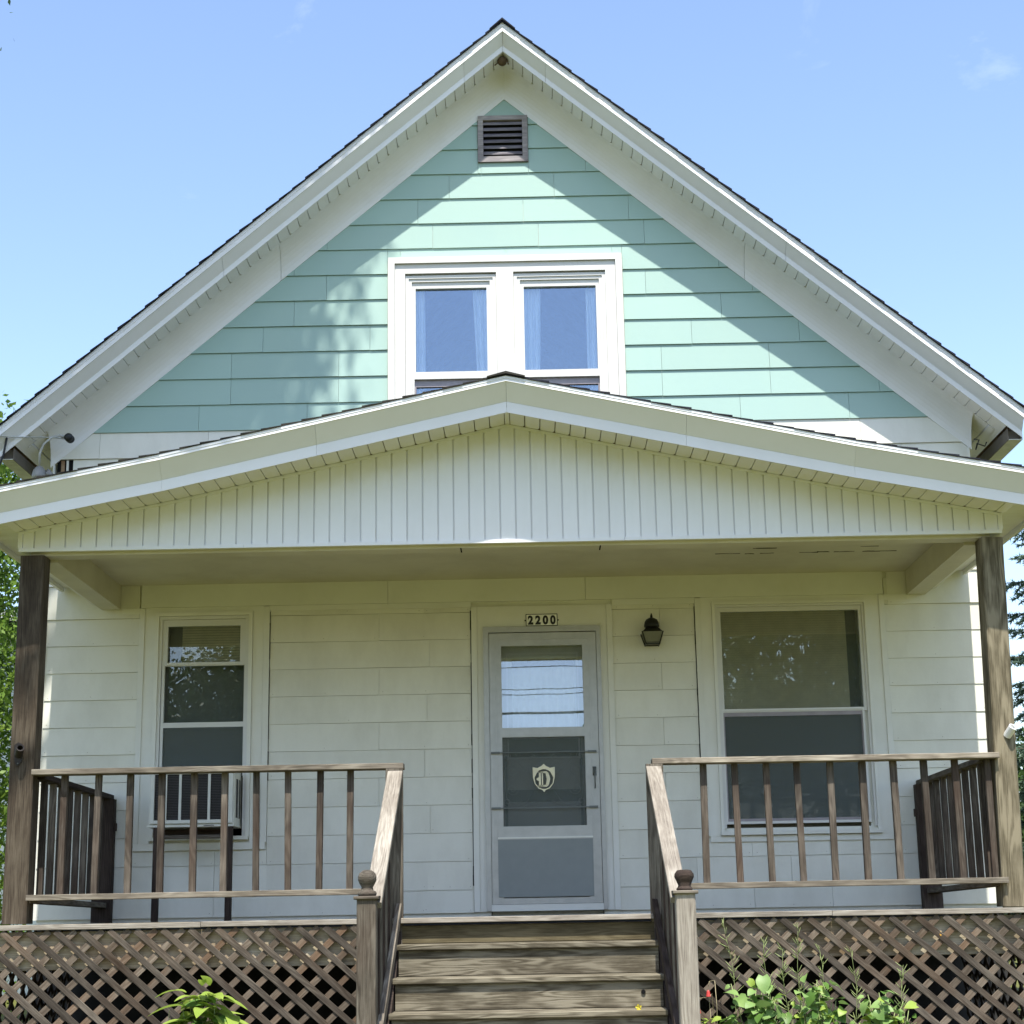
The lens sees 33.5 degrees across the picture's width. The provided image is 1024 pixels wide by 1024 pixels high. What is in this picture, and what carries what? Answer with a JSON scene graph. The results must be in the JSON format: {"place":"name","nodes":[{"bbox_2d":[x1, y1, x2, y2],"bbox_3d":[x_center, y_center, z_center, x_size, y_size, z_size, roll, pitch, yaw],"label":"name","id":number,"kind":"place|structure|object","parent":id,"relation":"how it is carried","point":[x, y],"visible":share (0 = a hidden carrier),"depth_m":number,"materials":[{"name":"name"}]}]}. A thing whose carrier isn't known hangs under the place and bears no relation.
{"place":"outdoors","nodes":[
{"label":"outdoors","id":0,"kind":"place"},
{"bbox_2d":[0,0,1023,768],"label":"sky","id":1,"kind":"structure","parent":0,"point":[138,138],"materials":[{"name":"blue"}]},
{"bbox_2d":[1,960,1023,1022],"bbox_3d":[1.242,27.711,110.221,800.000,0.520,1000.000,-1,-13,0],"label":"lawn","id":2,"kind":"structure","parent":0,"point":[25,1011],"depth_m":24.26,"materials":[{"name":"green plant"}]},
{"bbox_2d":[0,394,27,1015],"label":"leafy tree","id":3,"kind":"object","parent":2,"relation":"on","point":[6,582],"visible":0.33,"depth_m":20.52,"materials":[{"name":"green plant"}]},
{"bbox_2d":[0,612,35,996],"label":"tree","id":4,"kind":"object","parent":2,"relation":"on","point":[34,922],"depth_m":26.85,"materials":[{"name":"green plant"}]},
{"bbox_2d":[0,18,1023,1023],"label":"house","id":5,"kind":"structure","parent":2,"relation":"on","point":[474,210],"depth_m":13.83,"materials":[{"name":"white paint"}]},
{"bbox_2d":[0,437,7,464],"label":"black cable","id":6,"kind":"object","parent":5,"relation":"attached to","point":[4,449],"visible":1,"depth_m":13.77,"materials":[{"name":"black rubber"}]},
{"bbox_2d":[0,434,64,465],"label":"service cable","id":7,"kind":"object","parent":5,"relation":"attached to","point":[45,442],"visible":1,"depth_m":13.90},
{"bbox_2d":[32,466,52,477],"bbox_3d":[-3.824,0.006,13.851,0.151,0.766,0.216,-7,-15,24],"label":"weatherhead","id":8,"kind":"object","parent":5,"relation":"attached to","point":[39,471],"visible":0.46,"depth_m":13.85,"materials":[{"name":"metal"}]},
{"bbox_2d":[64,433,74,442],"bbox_3d":[-3.644,-0.608,13.992,0.072,0.070,0.100,-1,-13,0],"label":"insulator","id":9,"kind":"object","parent":5,"relation":"attached to","point":[69,438],"visible":1,"depth_m":13.95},
{"bbox_2d":[138,606,263,843],"bbox_3d":[-2.490,1.707,13.696,0.967,1.891,0.185,-1,-13,0],"label":"window","id":10,"kind":"structure","parent":5,"relation":"in","point":[203,671],"depth_m":13.78,"materials":[{"name":"white paint"}]},
{"bbox_2d":[494,56,508,65],"bbox_3d":[-0.086,-3.890,14.679,0.101,0.077,0.104,10,-17,-39],"label":"mud nest","id":11,"kind":"object","parent":5,"relation":"in","point":[502,60],"visible":1,"depth_m":14.64,"materials":[{"name":"brown soil"}]},
{"bbox_2d":[388,253,625,399],"bbox_3d":[-0.045,-1.247,14.360,1.990,1.900,0.177,-1,-13,0],"label":"window","id":12,"kind":"structure","parent":5,"relation":"in","point":[490,278],"depth_m":14.45,"materials":[{"name":"white paint"}]},
{"bbox_2d":[0,371,1023,971],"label":"porch","id":13,"kind":"object","parent":5,"relation":"attached to","point":[506,475],"visible":0.96,"depth_m":11.84,"materials":[{"name":"white wood"}]},
{"bbox_2d":[14,742,23,765],"bbox_3d":[-3.328,1.631,11.477,0.058,0.157,0.111,5,-15,-23],"label":"flag bracket","id":14,"kind":"object","parent":13,"relation":"attached to","point":[18,750],"visible":1,"depth_m":11.49,"materials":[{"name":"black metal"}]},
{"bbox_2d":[0,930,72,1023],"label":"lattice panel","id":15,"kind":"object","parent":13,"relation":"attached to","point":[66,999],"visible":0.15,"depth_m":12.22,"materials":[{"name":"brown wood"}]},
{"bbox_2d":[30,776,116,922],"bbox_3d":[-3.203,2.493,12.414,0.165,0.997,2.010,-1,-13,0],"label":"porch railing","id":16,"kind":"object","parent":13,"relation":"attached to","point":[101,911],"visible":0.67,"depth_m":12.55,"materials":[{"name":"brown wood"}]},
{"bbox_2d":[0,924,356,1023],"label":"lattice panel","id":17,"kind":"object","parent":13,"relation":"attached to","point":[60,1011],"visible":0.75,"depth_m":11.04,"materials":[{"name":"brown wood"}]},
{"bbox_2d":[150,826,232,921],"bbox_3d":[-2.462,2.808,13.175,0.608,0.711,0.245,-1,-13,0],"label":"ac stand","id":18,"kind":"object","parent":13,"relation":"on","point":[185,834],"visible":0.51,"depth_m":13.09,"materials":[{"name":"brown wood"}]},
{"bbox_2d":[147,773,242,829],"bbox_3d":[-2.491,2.273,13.405,0.676,0.435,0.426,-1,-13,0],"label":"air conditioner","id":19,"kind":"object","parent":18,"relation":"on","point":[177,803],"visible":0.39,"depth_m":13.22,"materials":[{"name":"beige plastic"}]},
{"bbox_2d":[26,763,404,900],"bbox_3d":[-1.977,2.147,11.412,2.506,0.864,0.145,-1,-13,0],"label":"porch railing","id":20,"kind":"object","parent":13,"relation":"attached to","point":[194,772],"visible":0.98,"depth_m":11.42,"materials":[{"name":"brown wood"}]},
{"bbox_2d":[651,752,1008,888],"bbox_3d":[2.114,2.068,11.382,2.327,0.862,0.145,-1,-13,0],"label":"porch railing","id":21,"kind":"object","parent":13,"relation":"attached to","point":[861,760],"visible":0.94,"depth_m":11.39,"materials":[{"name":"brown wood"}]},
{"bbox_2d":[697,913,1023,1023],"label":"lattice panel","id":22,"kind":"object","parent":13,"relation":"attached to","point":[972,964],"visible":0.71,"depth_m":11.01,"materials":[{"name":"brown wood"}]},
{"bbox_2d":[913,760,999,908],"bbox_3d":[3.231,2.367,12.366,0.165,0.997,2.010,-1,-13,0],"label":"porch railing","id":23,"kind":"object","parent":13,"relation":"attached to","point":[931,896],"visible":0.7,"depth_m":12.50,"materials":[{"name":"brown wood"}]},
{"bbox_2d":[959,913,1023,1023],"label":"lattice panel","id":24,"kind":"object","parent":13,"relation":"attached to","point":[994,986],"visible":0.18,"depth_m":12.22,"materials":[{"name":"brown wood"}]},
{"bbox_2d":[1004,724,1016,738],"bbox_3d":[3.357,1.501,11.454,0.057,0.157,0.107,6,-15,-26],"label":"flag bracket","id":25,"kind":"object","parent":13,"relation":"attached to","point":[1010,730],"visible":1,"depth_m":11.44,"materials":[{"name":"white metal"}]},
{"bbox_2d":[524,614,558,625],"bbox_3d":[0.240,0.877,13.806,0.278,0.100,0.011,-1,-13,0],"label":"house number sign","id":26,"kind":"object","parent":5,"relation":"attached to","point":[541,620],"visible":1,"depth_m":13.80,"materials":[{"name":"white metal"}]},
{"bbox_2d":[488,632,603,915],"bbox_3d":[0.264,2.082,13.641,0.875,2.240,0.052,-1,-13,0],"label":"inner door","id":27,"kind":"structure","parent":5,"relation":"in","point":[542,686],"depth_m":13.68,"materials":[{"name":"paint"}]},
{"bbox_2d":[489,632,603,911],"bbox_3d":[0.261,2.042,13.508,0.873,2.193,0.093,-1,-13,0],"label":"storm door","id":28,"kind":"structure","parent":5,"relation":"in","point":[528,861],"depth_m":13.40,"materials":[{"name":"metal"}]},
{"bbox_2d":[640,613,663,646],"bbox_3d":[1.125,0.945,13.681,0.179,0.263,0.186,-1,-13,0],"label":"wall lantern","id":29,"kind":"object","parent":5,"relation":"attached to","point":[651,634],"depth_m":13.60,"materials":[{"name":"black metal"}]},
{"bbox_2d":[700,594,893,835],"bbox_3d":[2.269,1.624,13.660,1.446,1.911,0.182,-1,-13,0],"label":"window","id":30,"kind":"structure","parent":5,"relation":"in","point":[781,673],"depth_m":13.66,"materials":[{"name":"white paint"}]},
{"bbox_2d":[974,438,986,449],"bbox_3d":[3.852,-0.564,13.983,0.107,0.108,0.043,-7,-15,24],"label":"wire curl","id":31,"kind":"object","parent":5,"relation":"attached to","point":[977,443],"visible":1,"depth_m":13.97,"materials":[{"name":"black metal"}]},
{"bbox_2d":[386,922,671,1023],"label":"porch steps","id":32,"kind":"structure","parent":2,"relation":"on","point":[565,959],"depth_m":10.61,"materials":[{"name":"brown wood"}]},
{"bbox_2d":[353,768,403,1023],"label":"stair railing","id":33,"kind":"object","parent":32,"relation":"attached to","point":[379,898],"visible":1,"depth_m":10.25,"materials":[{"name":"brown wood"}]},
{"bbox_2d":[645,763,700,1023],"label":"stair railing","id":34,"kind":"object","parent":32,"relation":"attached to","point":[672,897],"visible":1,"depth_m":10.22,"materials":[{"name":"brown wood"}]},
{"bbox_2d":[1003,726,1023,963],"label":"leafy bush","id":35,"kind":"object","parent":2,"relation":"on","point":[1020,773],"visible":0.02,"depth_m":23.00,"materials":[{"name":"green plant"}]},
{"bbox_2d":[1004,529,1023,1018],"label":"spruce tree","id":36,"kind":"object","parent":2,"relation":"on","point":[1018,659],"visible":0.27,"depth_m":18.92,"materials":[{"name":"green plant"}]},
{"bbox_2d":[892,962,916,1023],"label":"seed stalk","id":37,"kind":"object","parent":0,"point":[902,971],"visible":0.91,"depth_m":10.72,"materials":[{"name":"green plant"}]},
{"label":"soil bed","id":38,"kind":"structure","parent":0,"visible":0},
{"bbox_2d":[150,976,248,1023],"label":"leafy shrub","id":39,"kind":"object","parent":38,"relation":"on","point":[215,1015],"visible":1,"depth_m":10.53,"materials":[{"name":"green plant"}]},
{"bbox_2d":[700,980,717,1023],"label":"columbine","id":40,"kind":"object","parent":38,"relation":"on","point":[707,995],"visible":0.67,"depth_m":10.58,"materials":[{"name":"red plant"}]},
{"bbox_2d":[720,918,742,1018],"bbox_3d":[1.398,3.121,10.694,0.160,1.111,0.092,-1,-13,0],"label":"seed stalk","id":41,"kind":"object","parent":38,"relation":"on","point":[734,980],"visible":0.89,"depth_m":10.76,"materials":[{"name":"green plant"}]},
{"bbox_2d":[711,974,782,1023],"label":"leafy weed","id":42,"kind":"object","parent":38,"relation":"on","point":[752,1005],"visible":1,"depth_m":10.51,"materials":[{"name":"green plant"}]},
{"bbox_2d":[757,937,779,1022],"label":"seed stalk","id":43,"kind":"object","parent":38,"relation":"on","point":[764,965],"visible":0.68,"depth_m":10.78,"materials":[{"name":"green plant"}]},
{"bbox_2d":[775,942,794,1023],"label":"seed stalk","id":44,"kind":"object","parent":38,"relation":"on","point":[781,973],"visible":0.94,"depth_m":10.71,"materials":[{"name":"green plant"}]},
{"bbox_2d":[788,924,808,1023],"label":"seed stalk","id":45,"kind":"object","parent":38,"relation":"on","point":[797,968],"visible":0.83,"depth_m":10.79,"materials":[{"name":"green plant"}]},
{"bbox_2d":[777,974,848,1023],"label":"leafy weed","id":46,"kind":"object","parent":38,"relation":"on","point":[819,1012],"visible":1,"depth_m":10.50,"materials":[{"name":"green plant"}]},
{"bbox_2d":[813,944,831,997],"bbox_3d":[1.957,3.193,10.678,0.111,0.944,0.084,6,-15,-27],"label":"seed stalk","id":47,"kind":"object","parent":38,"relation":"on","point":[822,970],"visible":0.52,"depth_m":10.76,"materials":[{"name":"green plant"}]},
{"bbox_2d":[845,946,864,1021],"bbox_3d":[2.175,3.205,10.700,0.115,0.923,0.100,-7,-14,22],"label":"seed stalk","id":48,"kind":"object","parent":38,"relation":"on","point":[856,989],"visible":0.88,"depth_m":10.75,"materials":[{"name":"green plant"}]},
{"bbox_2d":[850,990,918,1023],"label":"leafy weed","id":49,"kind":"object","parent":38,"relation":"on","point":[877,1016],"visible":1,"depth_m":10.51,"materials":[{"name":"green plant"}]}
]}

